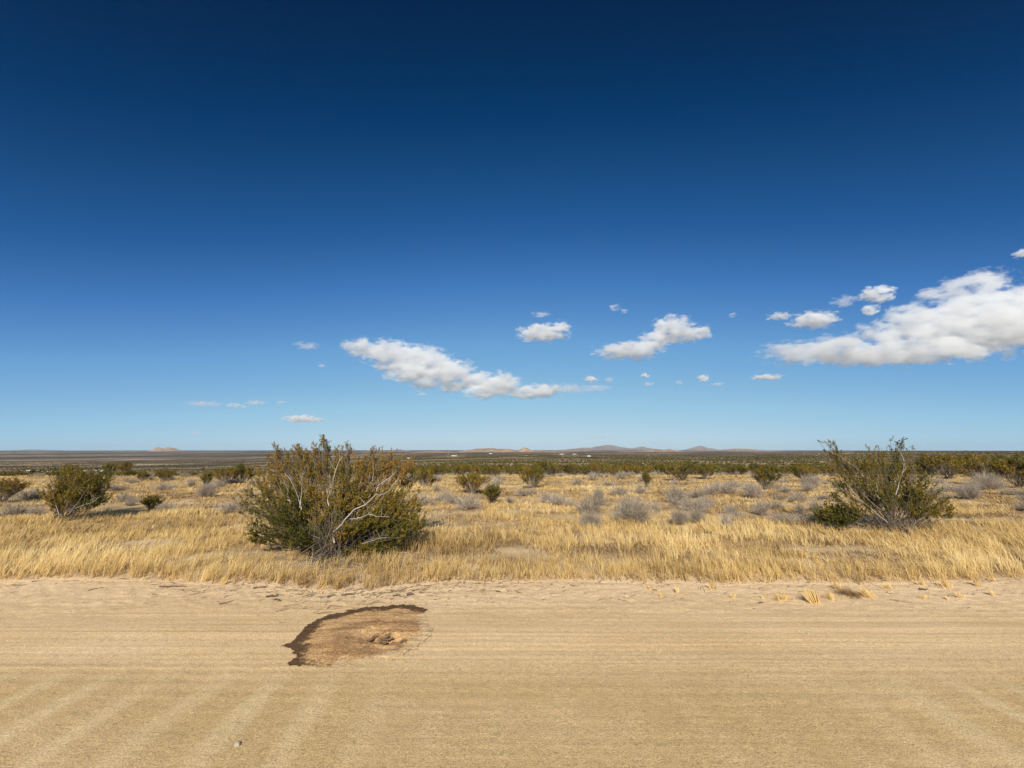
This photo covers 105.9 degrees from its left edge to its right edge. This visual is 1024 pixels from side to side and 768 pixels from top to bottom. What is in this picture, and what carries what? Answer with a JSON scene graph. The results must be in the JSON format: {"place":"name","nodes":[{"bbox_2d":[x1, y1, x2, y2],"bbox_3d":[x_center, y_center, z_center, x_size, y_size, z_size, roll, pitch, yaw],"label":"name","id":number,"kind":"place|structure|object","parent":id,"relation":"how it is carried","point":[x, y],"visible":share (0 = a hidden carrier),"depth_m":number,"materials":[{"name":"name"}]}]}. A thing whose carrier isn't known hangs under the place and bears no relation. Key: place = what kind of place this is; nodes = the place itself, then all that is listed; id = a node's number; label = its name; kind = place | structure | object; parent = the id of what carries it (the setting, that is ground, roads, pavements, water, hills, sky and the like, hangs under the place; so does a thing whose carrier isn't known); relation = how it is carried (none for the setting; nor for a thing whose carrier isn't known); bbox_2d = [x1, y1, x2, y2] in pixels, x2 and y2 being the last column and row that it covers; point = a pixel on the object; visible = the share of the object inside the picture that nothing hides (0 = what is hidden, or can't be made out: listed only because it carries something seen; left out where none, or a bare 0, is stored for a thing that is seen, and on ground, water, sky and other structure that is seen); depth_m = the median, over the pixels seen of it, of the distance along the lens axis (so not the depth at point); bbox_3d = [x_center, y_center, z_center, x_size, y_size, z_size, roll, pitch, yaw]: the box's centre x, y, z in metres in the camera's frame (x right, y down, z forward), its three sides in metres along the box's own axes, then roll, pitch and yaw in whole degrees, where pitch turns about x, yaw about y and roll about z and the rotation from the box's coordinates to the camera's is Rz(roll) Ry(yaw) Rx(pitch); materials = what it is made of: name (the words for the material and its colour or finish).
{"place":"outdoors","nodes":[
{"label":"outdoors","id":0,"kind":"place"},
{"bbox_2d":[2,449,62,450],"bbox_3d":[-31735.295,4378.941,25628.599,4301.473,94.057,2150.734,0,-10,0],"label":"mountain","id":1,"kind":"structure","parent":0,"point":[32,450],"depth_m":25007.86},
{"bbox_2d":[409,451,462,452],"bbox_3d":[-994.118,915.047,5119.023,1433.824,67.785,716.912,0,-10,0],"label":"hill","id":2,"kind":"structure","parent":0,"point":[436,452],"depth_m":4955.74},
{"bbox_2d":[0,572,1023,767],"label":"dirt road","id":3,"kind":"structure","parent":0,"point":[933,650],"depth_m":3.61,"materials":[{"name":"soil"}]},
{"bbox_2d":[282,604,432,666],"bbox_3d":[-1.718,2.927,4.575,1.584,0.112,1.584,0,-10,0],"label":"pothole","id":4,"kind":"object","parent":3,"relation":"on","point":[366,635],"visible":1,"depth_m":4.39,"materials":[{"name":"sand"}]},
{"bbox_2d":[798,586,819,603],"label":"grass tuft","id":5,"kind":"object","parent":3,"relation":"on","point":[815,599],"visible":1,"depth_m":5.42,"materials":[{"name":"plant"}]},
{"bbox_2d":[825,584,876,597],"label":"grass clump","id":6,"kind":"object","parent":3,"relation":"on","point":[863,593],"visible":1,"depth_m":5.65,"materials":[{"name":"plant"}]},
{"bbox_2d":[925,575,952,587],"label":"grass tuft","id":7,"kind":"object","parent":3,"relation":"on","point":[945,583],"visible":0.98,"depth_m":6.03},
{"bbox_2d":[0,450,1023,643],"bbox_3d":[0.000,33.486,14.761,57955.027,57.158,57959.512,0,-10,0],"label":"ground","id":8,"kind":"structure","parent":0,"point":[105,456],"depth_m":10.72,"materials":[{"name":"plant"}]},
{"bbox_2d":[0,477,31,502],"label":"creosote bush","id":9,"kind":"object","parent":8,"relation":"on","point":[8,488],"visible":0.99,"depth_m":15.52,"materials":[{"name":"green plant"}]},
{"bbox_2d":[0,499,37,518],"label":"grey shrub","id":10,"kind":"object","parent":8,"relation":"on","point":[12,510],"visible":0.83,"depth_m":12.37,"materials":[{"name":"plant"}]},
{"bbox_2d":[11,486,48,499],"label":"grey shrub","id":11,"kind":"object","parent":8,"relation":"on","point":[24,494],"visible":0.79,"depth_m":16.52,"materials":[{"name":"plant"}]},
{"bbox_2d":[22,505,47,515],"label":"grey shrub","id":12,"kind":"object","parent":8,"relation":"on","point":[37,512],"visible":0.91,"depth_m":12.57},
{"bbox_2d":[55,463,85,481],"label":"creosote bush","id":13,"kind":"object","parent":8,"relation":"on","point":[62,473],"visible":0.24,"depth_m":20.43,"materials":[{"name":"green plant"}]},
{"bbox_2d":[35,463,118,522],"bbox_3d":[-13.342,3.376,12.071,2.283,1.744,1.214,0,-10,0],"label":"creosote bush","id":14,"kind":"object","parent":8,"relation":"on","point":[77,492],"visible":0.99,"depth_m":11.89,"materials":[{"name":"green plant"}]},
{"bbox_2d":[102,462,118,472],"bbox_3d":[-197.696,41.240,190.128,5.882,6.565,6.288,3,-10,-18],"label":"creosote bush","id":15,"kind":"object","parent":8,"relation":"on","point":[112,468],"visible":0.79,"depth_m":189.73,"materials":[{"name":"green plant"}]},
{"bbox_2d":[104,481,129,490],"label":"grey shrub","id":16,"kind":"object","parent":8,"relation":"on","point":[114,487],"visible":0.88,"depth_m":20.35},
{"bbox_2d":[113,461,135,470],"bbox_3d":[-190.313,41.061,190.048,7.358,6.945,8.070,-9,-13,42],"label":"creosote bush","id":17,"kind":"object","parent":8,"relation":"on","point":[122,466],"visible":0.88,"depth_m":189.44,"materials":[{"name":"green plant"}]},
{"bbox_2d":[114,491,136,501],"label":"grey shrub","id":18,"kind":"object","parent":8,"relation":"on","point":[125,497],"visible":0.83,"depth_m":15.68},
{"bbox_2d":[124,497,137,505],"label":"grey shrub","id":19,"kind":"object","parent":8,"relation":"on","point":[130,502],"visible":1,"depth_m":14.77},
{"bbox_2d":[135,472,150,480],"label":"creosote bush","id":20,"kind":"object","parent":8,"relation":"on","point":[141,476],"visible":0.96,"depth_m":27.34,"materials":[{"name":"green plant"}]},
{"bbox_2d":[139,493,164,510],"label":"creosote bush","id":21,"kind":"object","parent":8,"relation":"on","point":[151,502],"visible":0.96,"depth_m":13.74,"materials":[{"name":"green plant"}]},
{"bbox_2d":[154,471,175,480],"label":"creosote bush","id":22,"kind":"object","parent":8,"relation":"on","point":[167,475],"visible":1,"depth_m":28.06,"materials":[{"name":"green plant"}]},
{"bbox_2d":[151,483,179,489],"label":"grey shrub","id":23,"kind":"object","parent":8,"relation":"on","point":[164,486],"visible":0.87,"depth_m":20.69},
{"bbox_2d":[154,502,177,510],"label":"grey shrub","id":24,"kind":"object","parent":8,"relation":"on","point":[160,506],"visible":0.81,"depth_m":13.79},
{"bbox_2d":[194,480,219,496],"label":"grey shrub","id":25,"kind":"object","parent":8,"relation":"on","point":[205,491],"visible":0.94,"depth_m":16.91,"materials":[{"name":"plant"}]},
{"bbox_2d":[200,469,213,483],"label":"creosote bush","id":26,"kind":"object","parent":8,"relation":"on","point":[207,477],"visible":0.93,"depth_m":23.28,"materials":[{"name":"green plant"}]},
{"bbox_2d":[212,466,242,484],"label":"creosote bush","id":27,"kind":"object","parent":8,"relation":"on","point":[228,472],"visible":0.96,"depth_m":25.24,"materials":[{"name":"green plant"}]},
{"bbox_2d":[215,495,255,512],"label":"grey shrub","id":28,"kind":"object","parent":8,"relation":"on","point":[236,508],"visible":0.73,"depth_m":13.34,"materials":[{"name":"plant"}]},
{"bbox_2d":[230,461,255,482],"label":"creosote bush","id":29,"kind":"object","parent":8,"relation":"on","point":[246,472],"visible":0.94,"depth_m":26.12,"materials":[{"name":"green plant"}]},
{"bbox_2d":[232,434,450,574],"bbox_3d":[-3.586,2.281,8.052,5.056,2.537,2.920,0,-10,0],"label":"creosote bush","id":30,"kind":"object","parent":8,"relation":"on","point":[327,534],"visible":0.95,"depth_m":8.21,"materials":[{"name":"green plant"}]},
{"bbox_2d":[404,494,438,504],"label":"grey shrub","id":31,"kind":"object","parent":8,"relation":"on","point":[426,500],"visible":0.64,"depth_m":14.76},
{"bbox_2d":[414,466,437,486],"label":"creosote bush","id":32,"kind":"object","parent":8,"relation":"on","point":[427,477],"visible":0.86,"depth_m":21.73,"materials":[{"name":"green plant"}]},
{"bbox_2d":[428,464,445,475],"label":"creosote bush","id":33,"kind":"object","parent":8,"relation":"on","point":[438,470],"visible":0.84,"depth_m":39.86,"materials":[{"name":"green plant"}]},
{"bbox_2d":[434,488,453,500],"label":"grey shrub","id":34,"kind":"object","parent":8,"relation":"on","point":[442,494],"visible":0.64,"depth_m":16.00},
{"bbox_2d":[439,493,462,503],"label":"grey shrub","id":35,"kind":"object","parent":8,"relation":"on","point":[451,500],"visible":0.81,"depth_m":14.88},
{"bbox_2d":[452,464,475,474],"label":"creosote bush","id":36,"kind":"object","parent":8,"relation":"on","point":[462,469],"visible":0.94,"depth_m":42.02,"materials":[{"name":"green plant"}]},
{"bbox_2d":[451,490,486,509],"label":"grey shrub","id":37,"kind":"object","parent":8,"relation":"on","point":[469,503],"visible":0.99,"depth_m":13.75,"materials":[{"name":"plant"}]},
{"bbox_2d":[453,471,490,493],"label":"creosote bush","id":38,"kind":"object","parent":8,"relation":"on","point":[476,482],"visible":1,"depth_m":18.25,"materials":[{"name":"green plant"}]},
{"bbox_2d":[481,482,501,502],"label":"creosote bush","id":39,"kind":"object","parent":8,"relation":"on","point":[492,492],"visible":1,"depth_m":14.94,"materials":[{"name":"green plant"}]},
{"bbox_2d":[483,465,505,476],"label":"creosote bush","id":40,"kind":"object","parent":8,"relation":"on","point":[494,471],"visible":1,"depth_m":33.95,"materials":[{"name":"green plant"}]},
{"bbox_2d":[0,574,1022,622],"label":"litter","id":41,"kind":"object","parent":8,"relation":"on","point":[391,590],"visible":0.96,"depth_m":5.89,"materials":[{"name":"beige plant"}]},
{"bbox_2d":[0,451,1023,476],"bbox_3d":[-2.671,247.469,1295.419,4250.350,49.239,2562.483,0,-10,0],"label":"distant scrub","id":42,"kind":"object","parent":8,"relation":"on","point":[515,462],"visible":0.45,"depth_m":506.23,"materials":[{"name":"green plant"}]},
{"bbox_2d":[515,486,530,495],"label":"grey shrub","id":43,"kind":"object","parent":8,"relation":"on","point":[521,493],"visible":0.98,"depth_m":17.22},
{"bbox_2d":[517,461,544,487],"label":"creosote bush","id":44,"kind":"object","parent":8,"relation":"on","point":[533,474],"visible":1,"depth_m":21.45,"materials":[{"name":"green plant"}]},
{"bbox_2d":[532,460,557,474],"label":"creosote bush","id":45,"kind":"object","parent":8,"relation":"on","point":[550,465],"visible":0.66,"depth_m":34.02,"materials":[{"name":"green plant"}]},
{"bbox_2d":[539,491,551,502],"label":"grey shrub","id":46,"kind":"object","parent":8,"relation":"on","point":[544,498],"visible":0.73,"depth_m":15.28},
{"bbox_2d":[543,490,566,504],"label":"grey shrub","id":47,"kind":"object","parent":8,"relation":"on","point":[557,500],"visible":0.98,"depth_m":14.59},
{"bbox_2d":[559,462,583,474],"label":"creosote bush","id":48,"kind":"object","parent":8,"relation":"on","point":[576,469],"visible":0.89,"depth_m":43.89,"materials":[{"name":"green plant"}]},
{"bbox_2d":[574,507,605,528],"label":"grey shrub","id":49,"kind":"object","parent":8,"relation":"on","point":[594,518],"visible":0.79,"depth_m":10.67,"materials":[{"name":"plant"}]},
{"bbox_2d":[573,492,608,513],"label":"grey shrub","id":50,"kind":"object","parent":8,"relation":"on","point":[583,507],"visible":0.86,"depth_m":13.09,"materials":[{"name":"plant"}]},
{"bbox_2d":[583,493,607,504],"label":"grey shrub","id":51,"kind":"object","parent":8,"relation":"on","point":[597,499],"visible":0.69,"depth_m":14.70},
{"bbox_2d":[587,462,606,475],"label":"creosote bush","id":52,"kind":"object","parent":8,"relation":"on","point":[596,466],"visible":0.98,"depth_m":33.35,"materials":[{"name":"green plant"}]},
{"bbox_2d":[604,483,631,495],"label":"grey shrub","id":53,"kind":"object","parent":8,"relation":"on","point":[618,491],"visible":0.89,"depth_m":18.23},
{"bbox_2d":[605,481,657,522],"bbox_3d":[3.497,3.478,11.332,1.786,1.195,1.546,7,-12,-36],"label":"grey shrub","id":54,"kind":"object","parent":8,"relation":"on","point":[635,512],"visible":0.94,"depth_m":11.13,"materials":[{"name":"plant"}]},
{"bbox_2d":[629,483,647,493],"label":"grey shrub","id":55,"kind":"object","parent":8,"relation":"on","point":[640,490],"visible":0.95,"depth_m":18.93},
{"bbox_2d":[632,464,653,472],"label":"creosote bush","id":56,"kind":"object","parent":8,"relation":"on","point":[640,469],"visible":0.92,"depth_m":51.16,"materials":[{"name":"green plant"}]},
{"bbox_2d":[642,469,652,487],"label":"creosote bush","id":57,"kind":"object","parent":8,"relation":"on","point":[646,478],"visible":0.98,"depth_m":22.09,"materials":[{"name":"green plant"}]},
{"bbox_2d":[651,463,669,472],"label":"creosote bush","id":58,"kind":"object","parent":8,"relation":"on","point":[657,467],"visible":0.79,"depth_m":52.20,"materials":[{"name":"green plant"}]},
{"bbox_2d":[665,495,684,505],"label":"grey shrub","id":59,"kind":"object","parent":8,"relation":"on","point":[674,502],"visible":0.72,"depth_m":14.63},
{"bbox_2d":[659,483,693,503],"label":"grey shrub","id":60,"kind":"object","parent":8,"relation":"on","point":[674,492],"visible":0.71,"depth_m":15.47,"materials":[{"name":"plant"}]},
{"bbox_2d":[665,507,691,524],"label":"grey shrub","id":61,"kind":"object","parent":8,"relation":"on","point":[679,519],"visible":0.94,"depth_m":10.96,"materials":[{"name":"plant"}]},
{"bbox_2d":[664,459,699,480],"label":"creosote bush","id":62,"kind":"object","parent":8,"relation":"on","point":[686,469],"visible":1,"depth_m":28.36,"materials":[{"name":"green plant"}]},
{"bbox_2d":[677,495,713,510],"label":"grey shrub","id":63,"kind":"object","parent":8,"relation":"on","point":[685,504],"visible":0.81,"depth_m":13.36,"materials":[{"name":"plant"}]},
{"bbox_2d":[686,505,706,522],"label":"grey shrub","id":64,"kind":"object","parent":8,"relation":"on","point":[696,516],"visible":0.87,"depth_m":11.09,"materials":[{"name":"plant"}]},
{"bbox_2d":[684,488,710,497],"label":"grey shrub","id":65,"kind":"object","parent":8,"relation":"on","point":[700,493],"visible":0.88,"depth_m":16.87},
{"bbox_2d":[696,462,716,478],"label":"creosote bush","id":66,"kind":"object","parent":8,"relation":"on","point":[704,469],"visible":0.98,"depth_m":31.08,"materials":[{"name":"green plant"}]},
{"bbox_2d":[698,484,719,494],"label":"grey shrub","id":67,"kind":"object","parent":8,"relation":"on","point":[712,490],"visible":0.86,"depth_m":17.89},
{"bbox_2d":[714,509,733,526],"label":"grey shrub","id":68,"kind":"object","parent":8,"relation":"on","point":[725,520],"visible":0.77,"depth_m":10.39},
{"bbox_2d":[717,481,741,493],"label":"grey shrub","id":69,"kind":"object","parent":8,"relation":"on","point":[727,490],"visible":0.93,"depth_m":18.55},
{"bbox_2d":[723,466,737,474],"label":"creosote bush","id":70,"kind":"object","parent":8,"relation":"on","point":[731,469],"visible":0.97,"depth_m":41.43,"materials":[{"name":"green plant"}]},
{"bbox_2d":[721,502,740,515],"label":"grey shrub","id":71,"kind":"object","parent":8,"relation":"on","point":[729,510],"visible":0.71,"depth_m":12.75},
{"bbox_2d":[730,508,745,520],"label":"grey shrub","id":72,"kind":"object","parent":8,"relation":"on","point":[737,514],"visible":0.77,"depth_m":11.41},
{"bbox_2d":[734,465,748,474],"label":"creosote bush","id":73,"kind":"object","parent":8,"relation":"on","point":[742,470],"visible":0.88,"depth_m":47.40,"materials":[{"name":"green plant"}]},
{"bbox_2d":[735,480,768,497],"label":"grey shrub","id":74,"kind":"object","parent":8,"relation":"on","point":[752,492],"visible":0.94,"depth_m":16.90,"materials":[{"name":"plant"}]},
{"bbox_2d":[746,462,768,472],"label":"creosote bush","id":75,"kind":"object","parent":8,"relation":"on","point":[750,467],"visible":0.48,"depth_m":40.59,"materials":[{"name":"green plant"}]},
{"bbox_2d":[748,498,773,515],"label":"grey shrub","id":76,"kind":"object","parent":8,"relation":"on","point":[761,510],"visible":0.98,"depth_m":12.68,"materials":[{"name":"plant"}]},
{"bbox_2d":[751,465,782,489],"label":"creosote bush","id":77,"kind":"object","parent":8,"relation":"on","point":[765,475],"visible":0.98,"depth_m":20.49,"materials":[{"name":"green plant"}]},
{"bbox_2d":[764,499,791,508],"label":"grey shrub","id":78,"kind":"object","parent":8,"relation":"on","point":[775,506],"visible":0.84,"depth_m":14.07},
{"bbox_2d":[763,509,800,525],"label":"grey shrub","id":79,"kind":"object","parent":8,"relation":"on","point":[777,519],"visible":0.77,"depth_m":11.12,"materials":[{"name":"plant"}]},
{"bbox_2d":[775,483,795,492],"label":"grey shrub","id":80,"kind":"object","parent":8,"relation":"on","point":[782,490],"visible":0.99,"depth_m":19.07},
{"bbox_2d":[783,491,811,502],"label":"grey shrub","id":81,"kind":"object","parent":8,"relation":"on","point":[800,498],"visible":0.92,"depth_m":15.69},
{"bbox_2d":[785,510,815,526],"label":"grey shrub","id":82,"kind":"object","parent":8,"relation":"on","point":[802,519],"visible":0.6,"depth_m":11.04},
{"bbox_2d":[787,463,821,481],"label":"creosote bush","id":83,"kind":"object","parent":8,"relation":"on","point":[803,469],"visible":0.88,"depth_m":27.07,"materials":[{"name":"green plant"}]},
{"bbox_2d":[796,481,818,491],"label":"grey shrub","id":84,"kind":"object","parent":8,"relation":"on","point":[809,487],"visible":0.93,"depth_m":19.85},
{"bbox_2d":[796,472,822,487],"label":"grey shrub","id":85,"kind":"object","parent":8,"relation":"on","point":[811,480],"visible":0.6,"depth_m":22.03,"materials":[{"name":"plant"}]},
{"bbox_2d":[806,494,823,511],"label":"grey shrub","id":86,"kind":"object","parent":8,"relation":"on","point":[814,503],"visible":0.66,"depth_m":13.45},
{"bbox_2d":[806,513,826,526],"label":"grey shrub","id":87,"kind":"object","parent":8,"relation":"on","point":[812,521],"visible":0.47,"depth_m":10.88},
{"bbox_2d":[819,465,838,475],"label":"creosote bush","id":88,"kind":"object","parent":8,"relation":"on","point":[828,469],"visible":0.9,"depth_m":34.89,"materials":[{"name":"green plant"}]},
{"bbox_2d":[808,501,868,530],"bbox_3d":[8.900,3.577,10.524,1.588,0.867,0.762,0,-10,0],"label":"creosote bush","id":89,"kind":"object","parent":8,"relation":"on","point":[835,517],"visible":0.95,"depth_m":10.45,"materials":[{"name":"green plant"}]},
{"bbox_2d":[817,435,955,535],"bbox_3d":[10.171,2.709,10.608,3.625,2.617,1.516,1,-10,-8],"label":"creosote bush","id":90,"kind":"object","parent":8,"relation":"on","point":[915,502],"visible":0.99,"depth_m":10.55,"materials":[{"name":"green plant"}]},
{"bbox_2d":[915,454,942,476],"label":"creosote bush","id":91,"kind":"object","parent":8,"relation":"on","point":[924,467],"visible":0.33,"depth_m":34.24,"materials":[{"name":"green plant"}]},
{"bbox_2d":[924,485,949,494],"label":"grey shrub","id":92,"kind":"object","parent":8,"relation":"on","point":[935,490],"visible":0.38,"depth_m":18.61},
{"bbox_2d":[921,454,972,478],"bbox_3d":[34.690,6.582,30.842,3.041,2.021,2.900,4,-10,-21],"label":"creosote bush","id":93,"kind":"object","parent":8,"relation":"on","point":[934,463],"visible":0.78,"depth_m":30.71,"materials":[{"name":"green plant"}]},
{"bbox_2d":[933,480,964,491],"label":"grey shrub","id":94,"kind":"object","parent":8,"relation":"on","point":[947,486],"visible":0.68,"depth_m":20.31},
{"bbox_2d":[953,450,985,476],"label":"creosote bush","id":95,"kind":"object","parent":8,"relation":"on","point":[966,457],"visible":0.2,"depth_m":33.85,"materials":[{"name":"green plant"}]},
{"bbox_2d":[952,478,986,499],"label":"grey shrub","id":96,"kind":"object","parent":8,"relation":"on","point":[967,492],"visible":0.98,"depth_m":17.10,"materials":[{"name":"plant"}]},
{"bbox_2d":[944,451,1017,481],"bbox_3d":[30.289,5.428,24.975,2.509,2.233,3.475,3,-10,-18],"label":"creosote bush","id":97,"kind":"object","parent":8,"relation":"on","point":[977,465],"visible":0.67,"depth_m":25.02,"materials":[{"name":"green plant"}]},
{"bbox_2d":[966,467,1014,490],"bbox_3d":[25.663,5.049,20.920,1.559,1.425,1.813,0,-10,0],"label":"grey shrub","id":98,"kind":"object","parent":8,"relation":"on","point":[993,483],"visible":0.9,"depth_m":20.79,"materials":[{"name":"plant"}]},
{"bbox_2d":[984,452,1023,487],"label":"creosote bush","id":99,"kind":"object","parent":8,"relation":"on","point":[1007,468],"visible":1,"depth_m":22.04,"materials":[{"name":"green plant"}]},
{"bbox_2d":[993,487,1023,494],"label":"grey shrub","id":100,"kind":"object","parent":8,"relation":"on","point":[1011,492],"visible":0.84,"depth_m":18.99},
{"bbox_2d":[1010,499,1023,510],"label":"grey shrub","id":101,"kind":"object","parent":8,"relation":"on","point":[1021,506],"visible":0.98,"depth_m":13.61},
{"bbox_2d":[0,0,1023,450],"label":"sky","id":102,"kind":"structure","parent":0,"point":[225,224],"materials":[{"name":"blue"}]},
{"bbox_2d":[558,450,610,451],"bbox_3d":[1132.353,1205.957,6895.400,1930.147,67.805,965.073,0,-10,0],"label":"hill","id":103,"kind":"structure","parent":0,"point":[581,451],"depth_m":6664.87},
{"bbox_2d":[587,445,634,449],"bbox_3d":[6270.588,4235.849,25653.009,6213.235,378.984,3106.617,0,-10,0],"label":"mountain","id":104,"kind":"structure","parent":0,"point":[607,447],"depth_m":25056.97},
{"bbox_2d":[686,446,716,449],"bbox_3d":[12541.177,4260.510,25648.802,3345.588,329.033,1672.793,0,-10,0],"label":"mountain","id":105,"kind":"structure","parent":0,"point":[700,448],"depth_m":25414.03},
{"bbox_2d":[699,449,770,450],"bbox_3d":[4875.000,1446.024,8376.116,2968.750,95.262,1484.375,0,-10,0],"label":"hill","id":106,"kind":"structure","parent":0,"point":[736,450],"depth_m":8139.11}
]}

